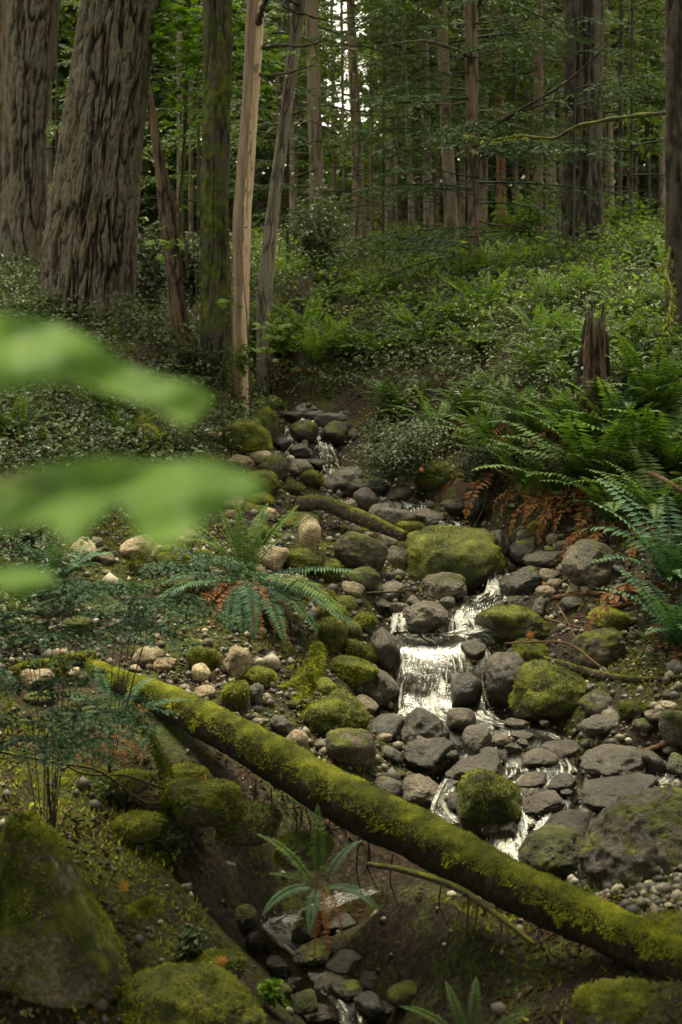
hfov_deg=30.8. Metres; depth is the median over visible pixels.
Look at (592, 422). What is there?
sword fern
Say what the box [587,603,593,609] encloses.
cobble
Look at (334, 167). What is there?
conifer tree
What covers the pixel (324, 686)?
moss hump
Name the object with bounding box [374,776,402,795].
boulder
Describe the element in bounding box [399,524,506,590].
boulder
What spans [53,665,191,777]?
sword fern
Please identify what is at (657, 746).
stick
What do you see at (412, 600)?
cobble
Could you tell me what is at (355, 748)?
boulder
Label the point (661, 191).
conifer tree
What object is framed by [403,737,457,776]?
boulder
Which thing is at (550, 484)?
sword fern
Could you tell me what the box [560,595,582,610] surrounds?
boulder
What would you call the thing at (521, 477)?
sword fern
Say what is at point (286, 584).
boulder
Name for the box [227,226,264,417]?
maple seedling
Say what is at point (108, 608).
moss hump
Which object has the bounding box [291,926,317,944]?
stone
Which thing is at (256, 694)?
stone
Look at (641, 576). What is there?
stone
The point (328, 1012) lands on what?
stone
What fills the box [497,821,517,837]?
stone
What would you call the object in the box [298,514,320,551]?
stone
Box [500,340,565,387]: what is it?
sword fern
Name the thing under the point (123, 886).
fallen leaf
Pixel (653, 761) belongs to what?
stone
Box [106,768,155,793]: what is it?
boulder
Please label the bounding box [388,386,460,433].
sword fern
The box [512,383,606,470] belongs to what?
sword fern
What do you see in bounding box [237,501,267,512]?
moss hump
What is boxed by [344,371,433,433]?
sword fern
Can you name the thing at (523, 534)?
stone
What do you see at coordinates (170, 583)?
moss hump
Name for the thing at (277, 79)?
conifer tree
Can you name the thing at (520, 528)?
cobble
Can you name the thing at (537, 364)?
sword fern
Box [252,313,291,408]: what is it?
maple seedling
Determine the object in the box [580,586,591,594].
cobble
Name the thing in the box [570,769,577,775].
cobble
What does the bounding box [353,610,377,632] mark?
stone
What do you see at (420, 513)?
stone
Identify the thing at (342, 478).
boulder
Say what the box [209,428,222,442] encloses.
stone
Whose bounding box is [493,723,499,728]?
cobble
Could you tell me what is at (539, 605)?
stone
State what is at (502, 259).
sword fern
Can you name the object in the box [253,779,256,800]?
hanging root
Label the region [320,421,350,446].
boulder
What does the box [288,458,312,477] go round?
boulder
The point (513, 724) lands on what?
boulder
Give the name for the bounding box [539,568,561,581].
boulder
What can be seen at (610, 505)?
sword fern
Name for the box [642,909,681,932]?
boulder
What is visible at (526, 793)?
cobble
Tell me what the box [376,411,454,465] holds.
shrub
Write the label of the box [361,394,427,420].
sword fern
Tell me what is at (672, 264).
conifer tree
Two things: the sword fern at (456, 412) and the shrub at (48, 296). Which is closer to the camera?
the sword fern at (456, 412)
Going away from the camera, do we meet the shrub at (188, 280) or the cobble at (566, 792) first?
the cobble at (566, 792)
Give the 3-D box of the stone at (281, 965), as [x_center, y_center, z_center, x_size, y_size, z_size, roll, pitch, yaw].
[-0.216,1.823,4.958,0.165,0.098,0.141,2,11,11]
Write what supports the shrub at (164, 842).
on the forest floor
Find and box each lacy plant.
[0,563,158,829]
[0,668,178,832]
[73,544,281,773]
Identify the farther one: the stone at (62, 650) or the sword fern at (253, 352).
the sword fern at (253, 352)
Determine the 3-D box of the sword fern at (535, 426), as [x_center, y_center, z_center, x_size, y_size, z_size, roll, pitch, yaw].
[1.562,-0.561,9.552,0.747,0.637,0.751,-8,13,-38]
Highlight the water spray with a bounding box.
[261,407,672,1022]
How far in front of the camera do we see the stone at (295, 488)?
9.94 m
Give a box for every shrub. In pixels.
[0,521,52,548]
[1,435,83,471]
[2,287,72,322]
[28,396,130,435]
[88,761,143,801]
[135,207,185,319]
[152,817,194,863]
[157,331,223,380]
[161,421,214,459]
[163,232,200,309]
[169,922,208,962]
[226,338,259,377]
[256,976,290,1008]
[258,305,305,355]
[277,173,363,279]
[327,262,424,296]
[334,413,454,488]
[349,414,395,452]
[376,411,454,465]
[390,242,443,264]
[402,311,471,342]
[438,443,501,484]
[464,240,519,258]
[480,171,561,254]
[493,301,581,330]
[534,256,612,277]
[593,284,663,323]
[604,190,663,241]
[623,235,664,276]
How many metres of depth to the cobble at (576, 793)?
5.89 m
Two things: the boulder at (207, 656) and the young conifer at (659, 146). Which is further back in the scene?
the young conifer at (659, 146)
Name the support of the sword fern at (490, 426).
on the forest floor
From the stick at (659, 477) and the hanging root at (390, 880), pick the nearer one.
the hanging root at (390, 880)
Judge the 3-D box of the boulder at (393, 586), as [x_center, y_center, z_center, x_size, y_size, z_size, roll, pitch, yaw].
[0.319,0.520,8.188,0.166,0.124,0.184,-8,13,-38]
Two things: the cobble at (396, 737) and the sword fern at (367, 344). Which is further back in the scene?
the sword fern at (367, 344)
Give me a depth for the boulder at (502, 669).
7.01 m
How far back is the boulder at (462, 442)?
10.65 m
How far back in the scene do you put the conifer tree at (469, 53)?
15.80 m
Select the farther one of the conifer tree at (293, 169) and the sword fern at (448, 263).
the conifer tree at (293, 169)
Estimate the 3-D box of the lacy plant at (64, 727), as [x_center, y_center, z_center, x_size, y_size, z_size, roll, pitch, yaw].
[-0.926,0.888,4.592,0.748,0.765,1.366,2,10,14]
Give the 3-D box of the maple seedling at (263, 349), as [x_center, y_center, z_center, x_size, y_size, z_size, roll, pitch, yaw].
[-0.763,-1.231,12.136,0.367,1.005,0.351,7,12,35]
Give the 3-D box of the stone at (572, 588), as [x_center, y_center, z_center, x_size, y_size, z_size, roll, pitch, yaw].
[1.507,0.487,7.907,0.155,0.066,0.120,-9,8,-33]
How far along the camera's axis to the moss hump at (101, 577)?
7.32 m
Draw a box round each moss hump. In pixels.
[62,616,94,630]
[83,595,122,617]
[95,575,126,584]
[157,574,195,586]
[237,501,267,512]
[278,533,297,540]
[279,640,293,651]
[280,512,321,529]
[313,676,337,695]
[336,595,357,610]
[346,621,363,640]
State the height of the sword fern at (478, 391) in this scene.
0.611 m
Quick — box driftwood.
[296,494,406,541]
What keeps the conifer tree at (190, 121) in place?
on the forest floor
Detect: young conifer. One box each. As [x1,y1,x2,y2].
[46,0,175,207]
[140,0,291,273]
[143,2,401,260]
[333,0,486,260]
[426,0,603,238]
[498,0,665,271]
[514,0,666,221]
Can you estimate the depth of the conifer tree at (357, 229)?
21.16 m
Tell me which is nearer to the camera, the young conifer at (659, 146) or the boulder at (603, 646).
the boulder at (603, 646)
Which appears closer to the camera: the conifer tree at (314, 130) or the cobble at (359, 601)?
the cobble at (359, 601)
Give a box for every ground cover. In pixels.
[0,212,681,661]
[229,208,681,377]
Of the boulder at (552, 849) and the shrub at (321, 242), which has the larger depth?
the shrub at (321, 242)
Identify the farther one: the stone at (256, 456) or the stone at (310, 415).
the stone at (310, 415)
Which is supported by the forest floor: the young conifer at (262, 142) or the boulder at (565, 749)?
the young conifer at (262, 142)
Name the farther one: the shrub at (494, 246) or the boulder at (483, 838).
the shrub at (494, 246)
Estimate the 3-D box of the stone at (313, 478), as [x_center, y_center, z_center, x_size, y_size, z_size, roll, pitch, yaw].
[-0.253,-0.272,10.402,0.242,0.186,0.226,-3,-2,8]
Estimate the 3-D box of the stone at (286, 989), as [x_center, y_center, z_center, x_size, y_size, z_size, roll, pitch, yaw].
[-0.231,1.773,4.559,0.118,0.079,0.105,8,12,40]
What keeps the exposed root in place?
on the forest floor
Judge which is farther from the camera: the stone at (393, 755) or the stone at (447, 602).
the stone at (447, 602)
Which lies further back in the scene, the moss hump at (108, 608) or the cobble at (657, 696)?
the moss hump at (108, 608)
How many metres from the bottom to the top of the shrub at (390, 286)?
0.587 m
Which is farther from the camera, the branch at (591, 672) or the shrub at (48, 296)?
the shrub at (48, 296)
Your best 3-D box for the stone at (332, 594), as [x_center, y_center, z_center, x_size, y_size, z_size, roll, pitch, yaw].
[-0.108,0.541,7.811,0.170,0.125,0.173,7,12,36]
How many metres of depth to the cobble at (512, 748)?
6.33 m
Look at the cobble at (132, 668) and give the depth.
6.53 m
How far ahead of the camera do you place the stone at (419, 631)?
7.61 m
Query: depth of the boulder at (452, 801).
5.68 m
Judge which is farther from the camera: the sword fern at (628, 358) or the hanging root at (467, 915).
the sword fern at (628, 358)
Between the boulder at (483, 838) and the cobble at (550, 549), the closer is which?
the boulder at (483, 838)
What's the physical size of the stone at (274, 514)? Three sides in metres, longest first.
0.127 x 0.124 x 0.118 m
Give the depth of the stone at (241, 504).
9.27 m
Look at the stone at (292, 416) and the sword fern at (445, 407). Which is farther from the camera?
the stone at (292, 416)
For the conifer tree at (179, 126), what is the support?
on the forest floor
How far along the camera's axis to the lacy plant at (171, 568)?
5.04 m
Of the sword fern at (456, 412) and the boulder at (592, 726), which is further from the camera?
the sword fern at (456, 412)
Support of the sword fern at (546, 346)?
on the forest floor
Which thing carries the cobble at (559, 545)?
on the forest floor
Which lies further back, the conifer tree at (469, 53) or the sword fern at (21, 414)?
the conifer tree at (469, 53)
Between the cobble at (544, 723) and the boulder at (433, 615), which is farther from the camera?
the boulder at (433, 615)
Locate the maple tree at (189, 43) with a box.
[142,0,300,254]
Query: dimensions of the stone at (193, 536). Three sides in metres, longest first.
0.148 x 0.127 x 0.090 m
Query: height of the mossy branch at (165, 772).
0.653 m
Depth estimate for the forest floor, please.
5.66 m
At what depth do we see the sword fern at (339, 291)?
15.62 m
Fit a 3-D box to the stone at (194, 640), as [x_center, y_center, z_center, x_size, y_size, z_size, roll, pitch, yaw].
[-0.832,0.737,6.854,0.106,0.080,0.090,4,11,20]
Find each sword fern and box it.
[0,293,37,315]
[0,395,62,450]
[2,533,114,601]
[15,300,81,321]
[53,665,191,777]
[58,368,158,420]
[98,402,159,441]
[140,306,168,329]
[149,503,362,651]
[248,335,280,357]
[249,301,289,331]
[250,245,294,275]
[253,350,289,372]
[254,320,316,382]
[255,247,292,269]
[256,803,378,959]
[270,314,351,392]
[272,292,332,340]
[289,285,345,306]
[299,308,359,360]
[308,325,383,357]
[315,280,361,303]
[337,324,426,357]
[343,324,385,344]
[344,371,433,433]
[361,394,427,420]
[377,293,437,331]
[377,318,464,361]
[382,312,438,333]
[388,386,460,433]
[393,256,431,277]
[399,244,444,270]
[401,976,531,1023]
[402,287,447,318]
[404,410,459,439]
[420,281,480,327]
[422,387,510,428]
[423,247,460,272]
[425,249,460,275]
[430,410,555,524]
[434,246,504,284]
[434,379,503,431]
[436,235,480,251]
[438,264,515,313]
[443,323,509,351]
[445,373,504,417]
[446,296,497,328]
[447,233,524,282]
[451,274,529,304]
[452,364,519,395]
[456,404,508,437]
[457,384,559,422]
[471,438,629,546]
[475,374,551,444]
[480,245,528,256]
[481,443,550,516]
[487,406,557,477]
[487,409,539,441]
[493,243,525,264]
[497,401,681,540]
[498,297,576,342]
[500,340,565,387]
[503,346,572,380]
[507,321,605,376]
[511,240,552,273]
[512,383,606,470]
[518,339,568,357]
[525,257,594,316]
[529,470,680,563]
[531,233,587,268]
[533,306,635,343]
[536,387,653,429]
[538,360,576,383]
[540,369,576,390]
[543,395,630,437]
[553,379,681,497]
[558,310,681,354]
[559,258,633,303]
[561,376,669,434]
[565,327,634,366]
[566,440,681,564]
[571,273,618,303]
[573,342,681,411]
[574,310,639,338]
[574,476,681,638]
[578,372,679,428]
[589,285,661,317]
[596,405,681,497]
[597,564,681,661]
[603,380,681,418]
[604,239,664,267]
[606,325,681,361]
[609,336,681,422]
[625,229,661,252]
[634,234,665,268]
[638,279,664,311]
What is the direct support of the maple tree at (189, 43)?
on the forest floor
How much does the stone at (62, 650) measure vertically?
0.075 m
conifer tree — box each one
[0,0,6,235]
[0,0,60,276]
[40,0,157,331]
[46,0,196,213]
[46,0,350,246]
[52,0,289,234]
[145,0,465,234]
[146,0,394,234]
[164,0,471,397]
[199,0,233,392]
[229,0,407,250]
[237,0,544,236]
[256,0,543,235]
[259,0,440,256]
[292,0,659,298]
[298,0,438,257]
[304,0,561,244]
[305,0,490,231]
[318,0,562,241]
[321,2,555,228]
[321,5,478,226]
[330,0,336,228]
[345,0,664,232]
[360,0,563,231]
[362,0,662,234]
[367,0,563,227]
[369,2,374,237]
[411,1,564,220]
[418,0,665,220]
[426,0,664,250]
[432,3,659,228]
[454,1,625,212]
[464,0,681,345]
[479,0,665,231]
[510,0,665,221]
[555,1,665,222]
[558,0,606,262]
[558,8,659,213]
[562,0,665,226]
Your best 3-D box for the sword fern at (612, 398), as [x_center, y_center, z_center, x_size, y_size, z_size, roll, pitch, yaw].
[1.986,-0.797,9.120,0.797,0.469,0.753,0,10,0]
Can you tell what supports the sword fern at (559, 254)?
on the forest floor
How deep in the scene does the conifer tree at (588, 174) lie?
16.67 m
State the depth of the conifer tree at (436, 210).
32.85 m
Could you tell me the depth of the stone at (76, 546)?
7.49 m
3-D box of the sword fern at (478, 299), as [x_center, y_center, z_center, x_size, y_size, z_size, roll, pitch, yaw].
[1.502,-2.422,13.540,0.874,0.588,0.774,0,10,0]
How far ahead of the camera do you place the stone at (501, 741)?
6.43 m
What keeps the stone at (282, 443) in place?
on the forest floor
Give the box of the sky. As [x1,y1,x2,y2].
[68,0,644,172]
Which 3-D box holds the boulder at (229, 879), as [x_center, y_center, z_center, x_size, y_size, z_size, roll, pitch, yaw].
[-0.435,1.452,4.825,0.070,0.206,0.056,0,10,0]
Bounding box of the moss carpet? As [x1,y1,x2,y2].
[0,314,681,1023]
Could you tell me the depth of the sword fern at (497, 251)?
17.53 m
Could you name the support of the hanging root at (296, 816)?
hanging from the fallen log at (419, 836)
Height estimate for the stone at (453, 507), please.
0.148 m
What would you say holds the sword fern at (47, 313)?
on the forest floor
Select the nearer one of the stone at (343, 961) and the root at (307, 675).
the stone at (343, 961)
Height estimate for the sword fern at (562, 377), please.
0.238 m
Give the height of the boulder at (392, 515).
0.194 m
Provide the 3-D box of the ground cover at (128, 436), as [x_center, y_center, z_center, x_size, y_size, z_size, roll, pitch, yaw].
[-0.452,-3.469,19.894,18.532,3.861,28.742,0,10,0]
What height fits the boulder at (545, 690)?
0.374 m
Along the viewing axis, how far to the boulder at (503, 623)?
7.59 m
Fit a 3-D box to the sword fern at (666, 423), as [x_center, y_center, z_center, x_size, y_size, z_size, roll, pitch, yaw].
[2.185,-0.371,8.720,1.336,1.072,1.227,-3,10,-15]
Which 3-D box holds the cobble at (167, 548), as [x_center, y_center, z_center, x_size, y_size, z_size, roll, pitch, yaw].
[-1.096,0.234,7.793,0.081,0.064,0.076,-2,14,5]
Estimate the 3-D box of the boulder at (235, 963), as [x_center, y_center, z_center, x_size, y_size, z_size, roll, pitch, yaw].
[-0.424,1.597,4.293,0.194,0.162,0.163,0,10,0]
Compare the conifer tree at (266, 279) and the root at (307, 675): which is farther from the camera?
the conifer tree at (266, 279)
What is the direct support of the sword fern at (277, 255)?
on the forest floor
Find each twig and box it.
[1,751,162,805]
[31,740,163,789]
[362,590,404,594]
[476,487,487,522]
[504,641,607,671]
[543,618,626,640]
[557,605,574,636]
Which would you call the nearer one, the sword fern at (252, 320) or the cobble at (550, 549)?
the cobble at (550, 549)
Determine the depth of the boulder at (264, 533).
8.31 m
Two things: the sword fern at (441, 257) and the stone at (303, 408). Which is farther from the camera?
the sword fern at (441, 257)
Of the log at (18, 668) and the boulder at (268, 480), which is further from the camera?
the boulder at (268, 480)
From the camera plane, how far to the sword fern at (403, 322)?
14.00 m
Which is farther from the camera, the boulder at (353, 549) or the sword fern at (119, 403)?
the sword fern at (119, 403)
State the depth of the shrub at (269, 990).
4.35 m
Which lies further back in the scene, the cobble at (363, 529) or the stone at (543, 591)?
the cobble at (363, 529)
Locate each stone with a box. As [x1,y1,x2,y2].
[53,647,68,654]
[68,667,80,678]
[70,537,97,561]
[98,553,114,564]
[126,551,154,575]
[153,657,175,670]
[181,637,200,650]
[188,531,196,540]
[188,548,211,561]
[191,663,210,680]
[194,685,215,697]
[202,638,213,646]
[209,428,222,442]
[219,679,249,712]
[222,509,234,519]
[223,646,251,679]
[228,454,254,470]
[230,501,244,509]
[235,904,257,929]
[245,931,276,952]
[248,564,265,579]
[249,450,271,463]
[249,683,262,705]
[254,406,278,443]
[254,718,265,725]
[257,395,284,414]
[264,507,279,521]
[266,953,297,978]
[269,715,293,736]
[273,437,291,450]
[274,982,292,1005]
[279,481,304,495]
[282,411,303,422]
[284,989,318,1015]
[286,729,307,748]
[287,443,312,459]
[287,969,320,994]
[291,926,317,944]
[292,938,333,969]
[294,403,318,414]
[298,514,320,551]
[299,469,323,488]
[302,904,323,919]
[303,410,322,421]
[304,999,341,1023]
[309,459,325,471]
[313,972,344,999]
[315,589,337,602]
[315,739,325,750]
[321,909,357,933]
[325,949,361,974]
[331,979,362,1001]
[341,581,364,597]
[344,499,357,507]
[347,428,362,442]
[352,487,377,511]
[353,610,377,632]
[353,991,384,1019]
[359,971,376,991]
[369,1000,392,1023]
[376,534,397,547]
[378,570,394,580]
[378,733,392,742]
[380,746,402,763]
[386,484,412,501]
[386,545,407,568]
[386,980,416,1008]
[389,602,408,613]
[407,626,431,635]
[413,508,433,521]
[423,511,446,525]
[439,596,454,609]
[442,498,464,515]
[463,496,485,520]
[477,821,499,836]
[491,529,511,559]
[492,734,511,749]
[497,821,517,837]
[504,595,523,605]
[510,730,533,740]
[516,529,531,540]
[527,518,549,535]
[531,596,546,616]
[535,585,555,597]
[546,578,562,592]
[567,584,578,592]
[613,583,635,597]
[630,574,649,588]
[632,718,653,732]
[641,748,665,777]
[644,709,662,721]
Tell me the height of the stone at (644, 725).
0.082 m
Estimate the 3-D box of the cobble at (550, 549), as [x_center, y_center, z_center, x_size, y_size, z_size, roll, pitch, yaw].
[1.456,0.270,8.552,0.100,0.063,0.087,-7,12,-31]
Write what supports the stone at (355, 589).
on the forest floor
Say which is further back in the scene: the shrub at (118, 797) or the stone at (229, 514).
the stone at (229, 514)
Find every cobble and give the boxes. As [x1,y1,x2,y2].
[91,536,102,545]
[128,664,139,672]
[155,640,164,646]
[162,544,172,551]
[182,538,194,546]
[213,523,222,527]
[288,700,297,708]
[338,575,346,581]
[340,525,347,530]
[348,524,360,532]
[356,598,362,604]
[359,526,371,532]
[363,531,373,537]
[371,585,383,595]
[377,710,388,715]
[393,734,400,740]
[395,575,401,580]
[396,771,405,778]
[406,595,419,605]
[441,791,448,795]
[445,771,454,781]
[446,750,459,759]
[452,781,459,786]
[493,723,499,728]
[504,743,521,753]
[516,526,524,530]
[516,738,528,748]
[522,789,532,797]
[527,823,535,828]
[532,807,541,815]
[539,720,548,727]
[544,547,556,550]
[546,533,560,544]
[555,540,569,550]
[560,789,572,796]
[567,526,573,532]
[568,788,580,804]
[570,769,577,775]
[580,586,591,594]
[581,739,591,748]
[584,531,594,538]
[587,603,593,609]
[588,585,599,589]
[595,735,603,739]
[609,538,617,544]
[613,565,625,573]
[653,694,660,698]
[661,690,670,698]
[661,746,677,755]
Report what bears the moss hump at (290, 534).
on the forest floor
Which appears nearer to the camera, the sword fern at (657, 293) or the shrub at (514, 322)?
the sword fern at (657, 293)
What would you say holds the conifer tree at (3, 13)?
on the forest floor
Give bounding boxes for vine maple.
[0,313,265,598]
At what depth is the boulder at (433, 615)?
7.61 m
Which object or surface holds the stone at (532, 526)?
on the forest floor
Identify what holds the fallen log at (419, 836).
on the forest floor
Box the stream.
[254,393,668,1022]
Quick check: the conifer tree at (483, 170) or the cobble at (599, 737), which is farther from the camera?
the conifer tree at (483, 170)
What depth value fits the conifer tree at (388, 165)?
31.94 m
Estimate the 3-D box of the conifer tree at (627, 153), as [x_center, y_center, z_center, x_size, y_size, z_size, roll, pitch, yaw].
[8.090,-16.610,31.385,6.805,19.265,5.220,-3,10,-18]
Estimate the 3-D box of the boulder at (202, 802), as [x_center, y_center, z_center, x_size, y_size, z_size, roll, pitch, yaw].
[-0.556,1.192,5.033,0.333,0.225,0.274,0,10,0]
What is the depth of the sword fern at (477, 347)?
12.44 m
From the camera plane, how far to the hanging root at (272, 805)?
5.30 m
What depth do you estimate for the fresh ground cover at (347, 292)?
14.76 m
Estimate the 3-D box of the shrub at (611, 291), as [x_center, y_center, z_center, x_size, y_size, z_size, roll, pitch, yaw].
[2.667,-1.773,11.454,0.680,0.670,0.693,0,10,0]
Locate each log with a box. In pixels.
[7,649,97,677]
[82,657,681,980]
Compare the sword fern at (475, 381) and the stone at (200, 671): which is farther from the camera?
the sword fern at (475, 381)
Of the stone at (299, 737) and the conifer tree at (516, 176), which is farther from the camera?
the conifer tree at (516, 176)
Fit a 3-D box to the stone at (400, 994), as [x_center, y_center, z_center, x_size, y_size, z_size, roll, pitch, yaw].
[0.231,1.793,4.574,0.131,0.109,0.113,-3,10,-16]
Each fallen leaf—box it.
[117,877,129,891]
[216,954,228,966]
[526,631,534,639]
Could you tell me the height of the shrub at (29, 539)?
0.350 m
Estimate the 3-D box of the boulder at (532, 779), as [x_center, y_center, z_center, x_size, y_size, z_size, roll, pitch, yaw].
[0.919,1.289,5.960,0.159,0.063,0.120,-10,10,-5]
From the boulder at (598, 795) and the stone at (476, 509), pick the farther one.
the stone at (476, 509)
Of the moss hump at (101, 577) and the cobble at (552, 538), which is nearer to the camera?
the moss hump at (101, 577)
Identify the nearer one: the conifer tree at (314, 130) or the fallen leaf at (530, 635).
the fallen leaf at (530, 635)
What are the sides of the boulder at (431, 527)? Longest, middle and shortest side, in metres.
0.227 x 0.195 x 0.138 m
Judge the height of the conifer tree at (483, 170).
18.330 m
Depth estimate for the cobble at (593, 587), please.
7.73 m
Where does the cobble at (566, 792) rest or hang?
on the stream
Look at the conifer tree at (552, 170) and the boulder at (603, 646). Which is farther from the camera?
the conifer tree at (552, 170)
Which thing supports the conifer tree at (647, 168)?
on the forest floor
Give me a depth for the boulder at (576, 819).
5.47 m
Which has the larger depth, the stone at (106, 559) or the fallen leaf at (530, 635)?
the stone at (106, 559)
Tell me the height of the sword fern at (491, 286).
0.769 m
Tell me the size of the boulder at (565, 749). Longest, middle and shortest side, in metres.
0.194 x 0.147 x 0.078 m
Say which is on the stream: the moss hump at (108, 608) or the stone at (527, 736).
the stone at (527, 736)
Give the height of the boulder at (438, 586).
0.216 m
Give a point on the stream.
(416, 639)
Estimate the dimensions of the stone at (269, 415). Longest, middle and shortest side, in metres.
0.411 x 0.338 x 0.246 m
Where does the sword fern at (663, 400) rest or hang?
on the forest floor
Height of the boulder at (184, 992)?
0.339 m
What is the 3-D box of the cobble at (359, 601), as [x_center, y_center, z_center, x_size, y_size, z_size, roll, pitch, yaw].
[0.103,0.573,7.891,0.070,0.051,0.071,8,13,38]
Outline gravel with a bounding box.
[0,402,681,1023]
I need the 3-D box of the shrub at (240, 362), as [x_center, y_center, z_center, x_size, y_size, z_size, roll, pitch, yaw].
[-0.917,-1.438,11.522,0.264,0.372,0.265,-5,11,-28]
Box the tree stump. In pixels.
[576,302,610,421]
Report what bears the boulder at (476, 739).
in the stream
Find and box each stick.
[550,590,631,601]
[606,601,633,607]
[641,741,668,750]
[647,471,681,492]
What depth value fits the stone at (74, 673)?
6.23 m
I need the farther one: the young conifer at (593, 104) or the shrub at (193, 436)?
the young conifer at (593, 104)
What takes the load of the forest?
on the forest floor
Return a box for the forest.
[46,0,666,231]
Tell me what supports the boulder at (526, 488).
on the forest floor
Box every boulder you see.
[0,809,133,1008]
[19,668,54,689]
[23,690,56,706]
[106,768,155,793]
[110,809,166,842]
[119,535,158,557]
[119,960,266,1023]
[122,894,164,928]
[132,645,166,666]
[134,632,160,642]
[154,551,188,563]
[158,760,213,785]
[166,776,244,827]
[185,645,221,669]
[194,947,246,980]
[200,569,232,593]
[213,801,282,845]
[220,861,237,908]
[221,418,272,455]
[243,665,278,687]
[244,524,277,542]
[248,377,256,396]
[248,470,280,492]
[248,491,274,505]
[255,544,288,570]
[259,453,288,480]
[265,574,299,593]
[272,829,335,870]
[283,546,325,572]
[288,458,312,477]
[290,420,318,444]
[300,686,370,736]
[313,558,342,581]
[314,413,347,428]
[316,602,346,621]
[316,616,348,652]
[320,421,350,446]
[324,466,364,498]
[325,728,376,769]
[327,654,378,686]
[334,531,387,571]
[343,638,367,657]
[346,566,380,589]
[348,479,389,500]
[356,694,378,714]
[362,644,379,663]
[363,669,399,705]
[368,502,393,515]
[370,627,409,670]
[371,713,404,736]
[373,597,392,608]
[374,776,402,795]
[377,507,416,524]
[382,581,405,600]
[394,520,426,533]
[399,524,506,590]
[400,707,449,744]
[401,773,443,810]
[402,600,448,630]
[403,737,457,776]
[413,458,459,490]
[420,572,466,601]
[422,523,446,529]
[446,707,475,733]
[446,753,502,781]
[447,792,458,812]
[450,427,481,447]
[451,672,481,707]
[455,768,523,834]
[460,640,485,659]
[462,724,491,755]
[474,603,549,642]
[477,834,497,846]
[479,747,507,762]
[485,651,524,704]
[498,566,543,596]
[503,718,531,730]
[507,538,537,566]
[507,659,587,722]
[511,636,548,662]
[515,479,543,498]
[517,771,546,787]
[518,824,584,879]
[521,748,558,771]
[521,790,564,816]
[522,551,564,567]
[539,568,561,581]
[542,739,579,759]
[544,809,593,834]
[548,772,576,793]
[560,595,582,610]
[561,539,619,587]
[567,976,665,1023]
[571,627,625,668]
[577,786,681,887]
[578,689,611,715]
[579,713,622,738]
[580,744,649,777]
[581,772,659,815]
[587,606,631,630]
[617,699,647,719]
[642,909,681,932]
[655,700,676,709]
[658,709,681,747]
[664,752,681,780]
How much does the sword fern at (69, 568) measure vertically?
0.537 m
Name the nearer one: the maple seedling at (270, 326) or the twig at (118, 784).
the twig at (118, 784)
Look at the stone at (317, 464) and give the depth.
11.39 m
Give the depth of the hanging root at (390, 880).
4.77 m
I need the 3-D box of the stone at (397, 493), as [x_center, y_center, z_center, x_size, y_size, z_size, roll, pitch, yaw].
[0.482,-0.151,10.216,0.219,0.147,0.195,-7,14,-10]
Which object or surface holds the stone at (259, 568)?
on the forest floor
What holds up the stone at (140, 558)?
on the forest floor
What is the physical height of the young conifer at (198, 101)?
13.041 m
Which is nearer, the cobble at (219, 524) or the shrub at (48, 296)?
the cobble at (219, 524)
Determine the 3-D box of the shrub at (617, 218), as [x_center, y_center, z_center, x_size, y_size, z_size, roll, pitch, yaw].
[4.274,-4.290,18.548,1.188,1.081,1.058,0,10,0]
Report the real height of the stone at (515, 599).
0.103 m
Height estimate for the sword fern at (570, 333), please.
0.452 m
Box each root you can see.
[109,395,173,460]
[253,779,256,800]
[270,788,276,841]
[274,640,327,720]
[293,801,297,829]
[299,806,302,883]
[305,808,310,829]
[356,837,363,901]
[364,844,370,874]
[366,862,536,946]
[367,842,377,889]
[389,854,398,905]
[438,886,449,927]
[467,899,468,935]
[474,897,479,934]
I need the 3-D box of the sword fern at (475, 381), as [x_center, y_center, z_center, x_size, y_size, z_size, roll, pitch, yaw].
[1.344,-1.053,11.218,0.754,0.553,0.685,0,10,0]
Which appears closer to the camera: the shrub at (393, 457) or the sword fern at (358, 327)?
the shrub at (393, 457)
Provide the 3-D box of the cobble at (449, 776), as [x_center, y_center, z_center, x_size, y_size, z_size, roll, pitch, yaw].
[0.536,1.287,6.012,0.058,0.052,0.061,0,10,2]
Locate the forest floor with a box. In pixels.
[0,175,681,1023]
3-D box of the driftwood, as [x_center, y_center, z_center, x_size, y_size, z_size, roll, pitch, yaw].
[0.084,0.024,8.979,1.024,0.258,0.149,8,13,39]
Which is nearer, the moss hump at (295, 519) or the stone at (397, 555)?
the stone at (397, 555)
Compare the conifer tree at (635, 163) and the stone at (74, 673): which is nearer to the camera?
the stone at (74, 673)
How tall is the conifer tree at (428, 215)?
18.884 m
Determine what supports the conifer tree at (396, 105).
on the forest floor
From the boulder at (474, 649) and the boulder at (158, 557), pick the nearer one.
the boulder at (474, 649)
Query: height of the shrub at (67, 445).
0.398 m
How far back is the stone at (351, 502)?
9.89 m
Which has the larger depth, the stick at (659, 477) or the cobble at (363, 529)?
the cobble at (363, 529)
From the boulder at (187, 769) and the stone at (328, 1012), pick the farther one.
the boulder at (187, 769)
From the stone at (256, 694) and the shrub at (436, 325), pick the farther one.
the shrub at (436, 325)
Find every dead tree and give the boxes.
[147,75,190,351]
[232,0,327,414]
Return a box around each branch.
[126,701,175,859]
[543,655,681,682]
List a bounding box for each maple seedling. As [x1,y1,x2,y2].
[142,226,185,373]
[174,205,199,342]
[217,298,241,400]
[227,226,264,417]
[249,335,278,405]
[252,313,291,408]
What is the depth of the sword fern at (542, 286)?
12.61 m
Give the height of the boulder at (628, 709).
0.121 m

